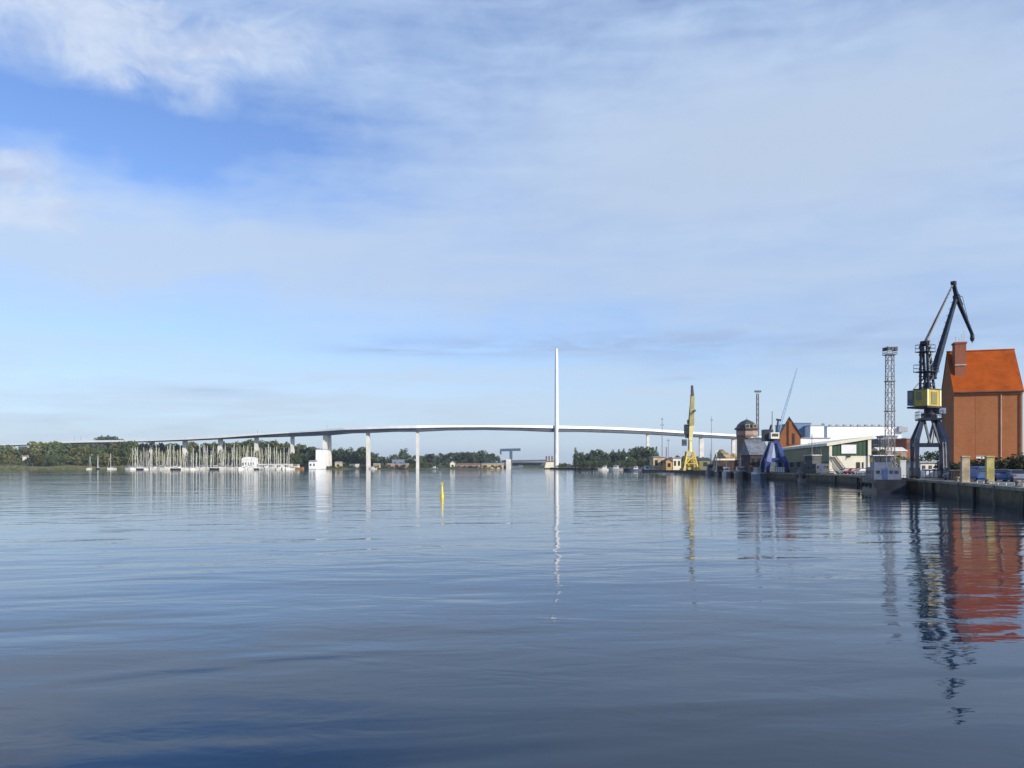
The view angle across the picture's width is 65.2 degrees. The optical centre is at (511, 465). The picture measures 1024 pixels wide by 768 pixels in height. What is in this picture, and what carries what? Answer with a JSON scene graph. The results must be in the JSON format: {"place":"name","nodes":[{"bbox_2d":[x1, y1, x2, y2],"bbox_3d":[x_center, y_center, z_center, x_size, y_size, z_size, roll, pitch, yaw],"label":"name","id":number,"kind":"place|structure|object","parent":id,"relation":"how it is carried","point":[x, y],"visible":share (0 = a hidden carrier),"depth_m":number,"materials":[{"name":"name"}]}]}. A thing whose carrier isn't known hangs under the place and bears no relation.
{"place":"outdoors","nodes":[
{"label":"outdoors","id":0,"kind":"place"},
{"bbox_2d":[0,459,490,468],"bbox_3d":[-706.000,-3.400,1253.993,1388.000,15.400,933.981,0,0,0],"label":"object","id":1,"kind":"structure","parent":0,"point":[305,466],"depth_m":848.76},
{"bbox_2d":[0,444,9,464],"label":"deciduous tree","id":2,"kind":"object","parent":1,"relation":"on","point":[4,451],"visible":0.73,"depth_m":861.66,"materials":[{"name":"green plant"}]},
{"bbox_2d":[6,445,18,464],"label":"deciduous tree","id":3,"kind":"object","parent":1,"relation":"on","point":[11,448],"visible":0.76,"depth_m":859.38,"materials":[{"name":"green plant"}]},
{"bbox_2d":[26,450,39,465],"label":"deciduous tree","id":4,"kind":"object","parent":1,"relation":"on","point":[29,459],"visible":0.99,"depth_m":825.69,"materials":[{"name":"green plant"}]},
{"bbox_2d":[27,441,45,452],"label":"deciduous tree","id":5,"kind":"object","parent":1,"relation":"on","point":[32,443],"visible":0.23,"depth_m":872.30,"materials":[{"name":"green plant"}]},
{"bbox_2d":[31,442,47,458],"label":"deciduous tree","id":6,"kind":"object","parent":1,"relation":"on","point":[42,445],"visible":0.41,"depth_m":847.21,"materials":[{"name":"green plant"}]},
{"bbox_2d":[30,449,56,465],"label":"deciduous tree","id":7,"kind":"object","parent":1,"relation":"on","point":[39,456],"visible":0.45,"depth_m":829.27,"materials":[{"name":"green plant"}]},
{"bbox_2d":[41,442,57,459],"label":"deciduous tree","id":8,"kind":"object","parent":1,"relation":"on","point":[50,447],"visible":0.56,"depth_m":843.37,"materials":[{"name":"green plant"}]},
{"bbox_2d":[40,454,63,466],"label":"deciduous tree","id":9,"kind":"object","parent":1,"relation":"on","point":[44,462],"visible":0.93,"depth_m":814.43,"materials":[{"name":"green plant"}]},
{"bbox_2d":[48,454,68,466],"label":"deciduous tree","id":10,"kind":"object","parent":1,"relation":"on","point":[56,459],"visible":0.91,"depth_m":819.27,"materials":[{"name":"green plant"}]},
{"bbox_2d":[55,442,73,460],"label":"deciduous tree","id":11,"kind":"object","parent":1,"relation":"on","point":[63,448],"visible":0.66,"depth_m":851.41,"materials":[{"name":"green plant"}]},
{"bbox_2d":[0,465,131,468],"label":"reeds","id":12,"kind":"object","parent":1,"relation":"on","point":[54,467],"visible":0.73,"depth_m":798.17,"materials":[{"name":"green plant"}]},
{"bbox_2d":[70,456,81,464],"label":"deciduous tree","id":13,"kind":"object","parent":1,"relation":"on","point":[74,460],"visible":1,"depth_m":810.97,"materials":[{"name":"green plant"}]},
{"bbox_2d":[69,446,83,464],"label":"deciduous tree","id":14,"kind":"object","parent":1,"relation":"on","point":[74,451],"visible":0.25,"depth_m":859.00,"materials":[{"name":"green plant"}]},
{"bbox_2d":[77,445,90,465],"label":"deciduous tree","id":15,"kind":"object","parent":1,"relation":"on","point":[85,448],"visible":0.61,"depth_m":846.38,"materials":[{"name":"green plant"}]},
{"bbox_2d":[84,454,103,466],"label":"deciduous tree","id":16,"kind":"object","parent":1,"relation":"on","point":[93,463],"visible":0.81,"depth_m":814.97,"materials":[{"name":"green plant"}]},
{"bbox_2d":[89,447,102,465],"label":"deciduous tree","id":17,"kind":"object","parent":1,"relation":"on","point":[96,453],"visible":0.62,"depth_m":845.41,"materials":[{"name":"green plant"}]},
{"bbox_2d":[99,452,131,466],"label":"deciduous tree","id":18,"kind":"object","parent":1,"relation":"on","point":[110,457],"visible":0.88,"depth_m":812.20,"materials":[{"name":"green plant"}]},
{"bbox_2d":[108,442,127,460],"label":"deciduous tree","id":19,"kind":"object","parent":1,"relation":"on","point":[114,449],"visible":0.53,"depth_m":852.76,"materials":[{"name":"green plant"}]},
{"bbox_2d":[114,448,130,465],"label":"deciduous tree","id":20,"kind":"object","parent":1,"relation":"on","point":[121,452],"visible":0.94,"depth_m":816.30,"materials":[{"name":"green plant"}]},
{"bbox_2d":[121,440,136,464],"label":"deciduous tree","id":21,"kind":"object","parent":1,"relation":"on","point":[127,445],"visible":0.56,"depth_m":851.96,"materials":[{"name":"green plant"}]},
{"bbox_2d":[131,452,149,464],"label":"deciduous tree","id":22,"kind":"object","parent":1,"relation":"on","point":[142,459],"visible":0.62,"depth_m":837.83,"materials":[{"name":"green plant"}]},
{"bbox_2d":[138,443,148,458],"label":"deciduous tree","id":23,"kind":"object","parent":1,"relation":"on","point":[143,447],"visible":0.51,"depth_m":908.96,"materials":[{"name":"green plant"}]},
{"bbox_2d":[146,451,156,465],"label":"deciduous tree","id":24,"kind":"object","parent":1,"relation":"on","point":[153,458],"visible":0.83,"depth_m":837.68,"materials":[{"name":"green plant"}]},
{"bbox_2d":[148,443,165,454],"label":"deciduous tree","id":25,"kind":"object","parent":1,"relation":"on","point":[158,448],"visible":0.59,"depth_m":906.84,"materials":[{"name":"green plant"}]},
{"bbox_2d":[154,452,175,466],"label":"deciduous tree","id":26,"kind":"object","parent":1,"relation":"on","point":[161,460],"visible":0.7,"depth_m":830.63,"materials":[{"name":"green plant"}]},
{"bbox_2d":[162,452,180,464],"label":"deciduous tree","id":27,"kind":"object","parent":1,"relation":"on","point":[171,459],"visible":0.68,"depth_m":832.31,"materials":[{"name":"green plant"}]},
{"bbox_2d":[172,450,184,465],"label":"deciduous tree","id":28,"kind":"object","parent":1,"relation":"on","point":[179,457],"visible":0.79,"depth_m":834.05,"materials":[{"name":"green plant"}]},
{"bbox_2d":[195,456,212,466],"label":"deciduous tree","id":29,"kind":"object","parent":1,"relation":"on","point":[205,460],"visible":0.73,"depth_m":834.94,"materials":[{"name":"green plant"}]},
{"bbox_2d":[200,443,212,455],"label":"deciduous tree","id":30,"kind":"object","parent":1,"relation":"on","point":[206,445],"visible":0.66,"depth_m":904.55,"materials":[{"name":"green plant"}]},
{"bbox_2d":[211,449,222,465],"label":"deciduous tree","id":31,"kind":"object","parent":1,"relation":"on","point":[216,455],"visible":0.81,"depth_m":847.63,"materials":[{"name":"green plant"}]},
{"bbox_2d":[218,452,235,465],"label":"deciduous tree","id":32,"kind":"object","parent":1,"relation":"on","point":[226,456],"visible":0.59,"depth_m":842.91,"materials":[{"name":"green plant"}]},
{"bbox_2d":[232,447,250,466],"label":"deciduous tree","id":33,"kind":"object","parent":1,"relation":"on","point":[239,451],"visible":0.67,"depth_m":831.02,"materials":[{"name":"green plant"}]},
{"bbox_2d":[241,457,257,467],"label":"marina clubhouse","id":34,"kind":"structure","parent":1,"relation":"on","point":[255,461],"depth_m":800.00,"materials":[{"name":"white paint"}]},
{"bbox_2d":[252,450,271,463],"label":"deciduous tree","id":35,"kind":"object","parent":1,"relation":"on","point":[257,453],"visible":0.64,"depth_m":833.48,"materials":[{"name":"green plant"}]},
{"bbox_2d":[261,440,277,454],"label":"deciduous tree","id":36,"kind":"object","parent":1,"relation":"on","point":[265,449],"visible":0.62,"depth_m":913.34,"materials":[{"name":"green plant"}]},
{"bbox_2d":[258,464,292,467],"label":"marina office","id":37,"kind":"structure","parent":1,"relation":"on","point":[288,465],"depth_m":806.00,"materials":[{"name":"concrete"}]},
{"bbox_2d":[272,441,288,453],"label":"deciduous tree","id":38,"kind":"object","parent":1,"relation":"on","point":[280,446],"visible":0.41,"depth_m":923.58,"materials":[{"name":"green plant"}]},
{"bbox_2d":[272,452,296,464],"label":"deciduous tree","id":39,"kind":"object","parent":1,"relation":"on","point":[288,460],"visible":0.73,"depth_m":830.47,"materials":[{"name":"green plant"}]},
{"bbox_2d":[281,442,289,458],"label":"deciduous tree","id":40,"kind":"object","parent":1,"relation":"on","point":[286,449],"visible":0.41,"depth_m":909.36,"materials":[{"name":"green plant"}]},
{"bbox_2d":[305,449,315,461],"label":"deciduous tree","id":41,"kind":"object","parent":1,"relation":"on","point":[312,454],"visible":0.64,"depth_m":850.87,"materials":[{"name":"green plant"}]},
{"bbox_2d":[309,460,317,468],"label":"boat shed","id":42,"kind":"object","parent":1,"relation":"on","point":[312,464],"visible":1,"depth_m":812.00,"materials":[{"name":"white paint"}]},
{"bbox_2d":[315,449,327,468],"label":"boathouse","id":43,"kind":"object","parent":1,"relation":"on","point":[322,458],"visible":0.96,"depth_m":818.00,"materials":[{"name":"white paint"}]},
{"bbox_2d":[347,452,356,463],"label":"deciduous tree","id":44,"kind":"object","parent":1,"relation":"on","point":[350,461],"visible":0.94,"depth_m":849.44,"materials":[{"name":"green plant"}]},
{"bbox_2d":[385,463,408,467],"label":"shore house","id":45,"kind":"structure","parent":1,"relation":"on","point":[396,464],"depth_m":838.00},
{"bbox_2d":[398,448,408,460],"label":"deciduous tree","id":46,"kind":"object","parent":1,"relation":"on","point":[402,454],"visible":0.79,"depth_m":878.09,"materials":[{"name":"green plant"}]},
{"bbox_2d":[456,463,480,467],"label":"harbour shed","id":47,"kind":"structure","parent":1,"relation":"on","point":[477,465],"depth_m":850.56,"materials":[{"name":"brown brick"}]},
{"bbox_2d":[481,463,503,468],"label":"harbour shed","id":48,"kind":"structure","parent":1,"relation":"on","point":[488,465],"depth_m":856.00,"materials":[{"name":"beige paint"}]},
{"bbox_2d":[0,468,1023,767],"bbox_3d":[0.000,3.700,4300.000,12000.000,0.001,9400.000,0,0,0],"label":"water","id":49,"kind":"structure","parent":0,"point":[380,618],"depth_m":18.99,"materials":[{"name":"blue liquid"}]},
{"bbox_2d":[0,349,760,468],"bbox_3d":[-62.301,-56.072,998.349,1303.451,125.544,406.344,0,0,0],"label":"cable stayed bridge","id":50,"kind":"structure","parent":49,"relation":"in","point":[326,434],"depth_m":839.61,"materials":[{"name":"white concrete"}]},
{"bbox_2d":[500,448,545,468],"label":"bascule bridge","id":51,"kind":"structure","parent":49,"relation":"in","point":[510,464],"depth_m":996.00,"materials":[{"name":"blue metal"}]},
{"bbox_2d":[544,456,553,468],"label":"gate house","id":52,"kind":"structure","parent":49,"relation":"in","point":[548,464],"depth_m":850.00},
{"bbox_2d":[609,458,622,470],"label":"motor boat","id":53,"kind":"object","parent":49,"relation":"on","point":[615,468],"visible":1,"depth_m":602.59,"materials":[{"name":"paint"}]},
{"bbox_2d":[705,450,713,474],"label":"fishing boat","id":54,"kind":"object","parent":49,"relation":"on","point":[708,469],"visible":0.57,"depth_m":316.00,"materials":[{"name":"blue paint"}]},
{"bbox_2d":[715,453,722,475],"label":"fishing boat","id":55,"kind":"object","parent":49,"relation":"on","point":[719,470],"visible":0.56,"depth_m":294.30,"materials":[{"name":"paint"}]},
{"bbox_2d":[722,459,730,476],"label":"motor boat","id":56,"kind":"object","parent":49,"relation":"on","point":[726,472],"visible":0.92,"depth_m":270.44,"materials":[{"name":"paint"}]},
{"bbox_2d":[734,456,745,477],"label":"fishing boat","id":57,"kind":"object","parent":49,"relation":"on","point":[739,473],"visible":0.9,"depth_m":248.36,"materials":[{"name":"paint"}]},
{"bbox_2d":[751,467,766,478],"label":"motor boat","id":58,"kind":"object","parent":49,"relation":"on","point":[755,474],"visible":0.7,"depth_m":224.28,"materials":[{"name":"blue paint"}]},
{"bbox_2d":[550,467,1023,509],"bbox_3d":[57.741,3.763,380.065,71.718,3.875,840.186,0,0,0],"label":"quay wall","id":59,"kind":"structure","parent":49,"relation":"in","point":[1009,496],"depth_m":96.69,"materials":[{"name":"concrete"}]},
{"bbox_2d":[794,436,833,481],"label":"fishing boat","id":60,"kind":"object","parent":49,"relation":"on","point":[812,465],"visible":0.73,"depth_m":185.14,"materials":[{"name":"paint"}]},
{"bbox_2d":[857,436,907,492],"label":"work boat","id":61,"kind":"object","parent":49,"relation":"on","point":[882,475],"visible":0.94,"depth_m":111.02,"materials":[{"name":"paint"}]},
{"bbox_2d":[0,0,1023,464],"label":"sky","id":62,"kind":"structure","parent":0,"point":[218,217],"materials":[{"name":"blue"}]},
{"bbox_2d":[496,462,774,466],"bbox_3d":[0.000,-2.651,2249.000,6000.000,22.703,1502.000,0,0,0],"label":"hills","id":63,"kind":"structure","parent":0,"point":[772,464],"depth_m":2035.20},
{"bbox_2d":[734,418,758,465],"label":"brick tower","id":64,"kind":"structure","parent":0,"point":[746,429],"depth_m":301.57,"materials":[{"name":"brick"}]},
{"bbox_2d":[739,439,766,471],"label":"grey warehouse","id":65,"kind":"structure","parent":0,"point":[752,451],"depth_m":252.96,"materials":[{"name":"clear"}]},
{"bbox_2d":[779,417,801,447],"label":"brick warehouse","id":66,"kind":"structure","parent":0,"point":[790,434],"depth_m":260.83,"materials":[{"name":"brick"}]},
{"bbox_2d":[562,467,1023,486],"bbox_3d":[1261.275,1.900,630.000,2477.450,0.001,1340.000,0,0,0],"label":"quay","id":67,"kind":"structure","parent":0,"point":[772,470],"depth_m":109.36,"materials":[{"name":"grey concrete"}]},
{"bbox_2d":[573,447,578,468],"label":"poplar tree","id":68,"kind":"object","parent":67,"relation":"on","point":[575,455],"visible":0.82,"depth_m":699.05,"materials":[{"name":"green plant"}]},
{"bbox_2d":[576,452,586,463],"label":"poplar tree","id":69,"kind":"object","parent":67,"relation":"on","point":[581,459],"visible":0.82,"depth_m":670.24,"materials":[{"name":"green plant"}]},
{"bbox_2d":[634,457,647,467],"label":"deciduous tree","id":70,"kind":"object","parent":67,"relation":"on","point":[640,464],"visible":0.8,"depth_m":605.98,"materials":[{"name":"green plant"}]},
{"bbox_2d":[642,446,655,460],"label":"poplar tree","id":71,"kind":"object","parent":67,"relation":"on","point":[650,452],"visible":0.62,"depth_m":661.18,"materials":[{"name":"green plant"}]},
{"bbox_2d":[649,457,665,469],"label":"storage shed","id":72,"kind":"structure","parent":67,"relation":"on","point":[656,463],"depth_m":345.00,"materials":[{"name":"beige"}]},
{"bbox_2d":[661,458,672,469],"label":"storage shed","id":73,"kind":"structure","parent":67,"relation":"on","point":[667,463],"depth_m":335.00,"materials":[{"name":"brown paint"}]},
{"bbox_2d":[670,458,680,469],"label":"storage shed","id":74,"kind":"structure","parent":67,"relation":"on","point":[676,463],"depth_m":342.00,"materials":[{"name":"white paint"}]},
{"bbox_2d":[680,385,699,470],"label":"portal crane","id":75,"kind":"object","parent":67,"relation":"on","point":[688,429],"visible":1,"depth_m":298.45,"materials":[{"name":"yellow paint"}]},
{"bbox_2d":[689,458,709,469],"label":"brown shed","id":76,"kind":"structure","parent":67,"relation":"on","point":[702,463],"depth_m":370.00,"materials":[{"name":"stone"}]},
{"bbox_2d":[711,449,736,469],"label":"sand heap","id":77,"kind":"object","parent":67,"relation":"on","point":[724,454],"visible":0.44,"depth_m":313.92,"materials":[{"name":"beige sand"}]},
{"bbox_2d":[715,459,737,470],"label":"retaining wall","id":78,"kind":"structure","parent":67,"relation":"on","point":[732,464],"depth_m":303.75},
{"bbox_2d":[754,390,760,436],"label":"floodlight mast","id":79,"kind":"object","parent":67,"relation":"on","point":[756,391],"visible":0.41,"depth_m":349.96,"materials":[{"name":"metal"}]},
{"bbox_2d":[758,368,797,472],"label":"portal crane","id":80,"kind":"object","parent":67,"relation":"on","point":[767,459],"visible":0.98,"depth_m":217.80,"materials":[{"name":"blue paint"}]},
{"bbox_2d":[774,422,811,466],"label":"blue hall","id":81,"kind":"structure","parent":67,"relation":"on","point":[800,426],"depth_m":420.00,"materials":[{"name":"blue metal"}]},
{"bbox_2d":[804,425,824,437],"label":"white annex","id":82,"kind":"object","parent":67,"relation":"on","point":[815,431],"visible":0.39,"depth_m":412.00,"materials":[{"name":"white metal"}]},
{"bbox_2d":[801,438,829,444],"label":"white store","id":83,"kind":"structure","parent":67,"relation":"on","point":[806,440],"depth_m":330.00,"materials":[{"name":"paint"}]},
{"bbox_2d":[782,436,873,473],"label":"green hall","id":84,"kind":"structure","parent":67,"relation":"on","point":[837,455],"depth_m":189.70,"materials":[{"name":"white paint"}]},
{"bbox_2d":[850,468,865,473],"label":"parked car","id":85,"kind":"object","parent":67,"relation":"on","point":[859,470],"visible":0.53,"depth_m":179.16,"materials":[{"name":"grey paint"}]},
{"bbox_2d":[871,439,889,448],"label":"office block","id":86,"kind":"structure","parent":67,"relation":"on","point":[875,441],"depth_m":300.74,"materials":[{"name":"stone"}]},
{"bbox_2d":[882,346,897,466],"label":"floodlight mast","id":87,"kind":"object","parent":67,"relation":"on","point":[887,348],"visible":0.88,"depth_m":199.25,"materials":[{"name":"metal"}]},
{"bbox_2d":[881,451,901,466],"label":"bush","id":88,"kind":"object","parent":67,"relation":"on","point":[896,456],"visible":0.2,"depth_m":213.70,"materials":[{"name":"green plant"}]},
{"bbox_2d":[906,461,937,474],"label":"quay shed","id":89,"kind":"structure","parent":67,"relation":"on","point":[926,464],"depth_m":165.00,"materials":[{"name":"concrete"}]},
{"bbox_2d":[920,451,936,460],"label":"deciduous tree","id":90,"kind":"object","parent":67,"relation":"on","point":[930,456],"visible":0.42,"depth_m":169.77,"materials":[{"name":"green plant"}]},
{"bbox_2d":[837,474,1021,486],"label":"crane rails","id":91,"kind":"object","parent":67,"relation":"on","point":[937,478],"visible":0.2,"depth_m":106.39,"materials":[{"name":"grey metal"}]},
{"bbox_2d":[899,460,905,477],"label":"storage box","id":92,"kind":"object","parent":91,"relation":"on","point":[902,464],"visible":0.89,"depth_m":118.56,"materials":[{"name":"white paint"}]},
{"bbox_2d":[907,281,974,478],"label":"portal crane","id":93,"kind":"object","parent":91,"relation":"on","point":[926,396],"visible":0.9,"depth_m":112.51,"materials":[{"name":"blue paint"}]},
{"bbox_2d":[923,470,937,477],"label":"skip container","id":94,"kind":"object","parent":67,"relation":"on","point":[930,473],"visible":0.62,"depth_m":120.37,"materials":[{"name":"white metal"}]},
{"bbox_2d":[949,471,959,479],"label":"storage crate","id":95,"kind":"object","parent":67,"relation":"on","point":[953,475],"visible":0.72,"depth_m":103.49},
{"bbox_2d":[959,456,970,482],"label":"concrete post","id":96,"kind":"object","parent":67,"relation":"on","point":[965,470],"visible":0.86,"depth_m":85.65,"materials":[{"name":"beige concrete"}]},
{"bbox_2d":[949,457,984,469],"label":"bush","id":97,"kind":"object","parent":67,"relation":"on","point":[973,463],"visible":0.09,"depth_m":112.06,"materials":[{"name":"green plant"}]},
{"bbox_2d":[970,466,984,480],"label":"van","id":98,"kind":"object","parent":67,"relation":"on","point":[977,473],"visible":0.5,"depth_m":95.44,"materials":[{"name":"blue paint"}]},
{"bbox_2d":[984,456,995,483],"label":"concrete post","id":99,"kind":"object","parent":67,"relation":"on","point":[989,468],"visible":0.74,"depth_m":82.64,"materials":[{"name":"yellow concrete"}]},
{"bbox_2d":[994,469,1008,481],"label":"parked car","id":100,"kind":"object","parent":67,"relation":"on","point":[1000,474],"visible":0.46,"depth_m":94.74,"materials":[{"name":"blue paint"}]},
{"bbox_2d":[994,452,1023,469],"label":"bush","id":101,"kind":"object","parent":67,"relation":"on","point":[1021,466],"visible":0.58,"depth_m":105.96,"materials":[{"name":"green plant"}]},
{"bbox_2d":[997,456,1021,469],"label":"bush","id":102,"kind":"object","parent":67,"relation":"on","point":[1012,465],"visible":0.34,"depth_m":106.94,"materials":[{"name":"green plant"}]},
{"bbox_2d":[1002,470,1023,481],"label":"parked car","id":103,"kind":"object","parent":67,"relation":"on","point":[1013,475],"visible":0.72,"depth_m":92.87,"materials":[{"name":"grey paint"}]},
{"bbox_2d":[824,425,907,440],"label":"shipyard hall","id":104,"kind":"structure","parent":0,"point":[836,432],"depth_m":470.00,"materials":[{"name":"white metal"}]},
{"bbox_2d":[871,447,906,466],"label":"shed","id":105,"kind":"structure","parent":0,"point":[903,451],"depth_m":262.30,"materials":[{"name":"metal"}]},
{"bbox_2d":[889,438,914,458],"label":"brick block","id":106,"kind":"structure","parent":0,"point":[904,443],"depth_m":281.55,"materials":[{"name":"red brick"}]},
{"bbox_2d":[941,331,1023,465],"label":"brick warehouse","id":107,"kind":"structure","parent":0,"point":[982,391],"depth_m":129.32,"materials":[{"name":"orange brick"}]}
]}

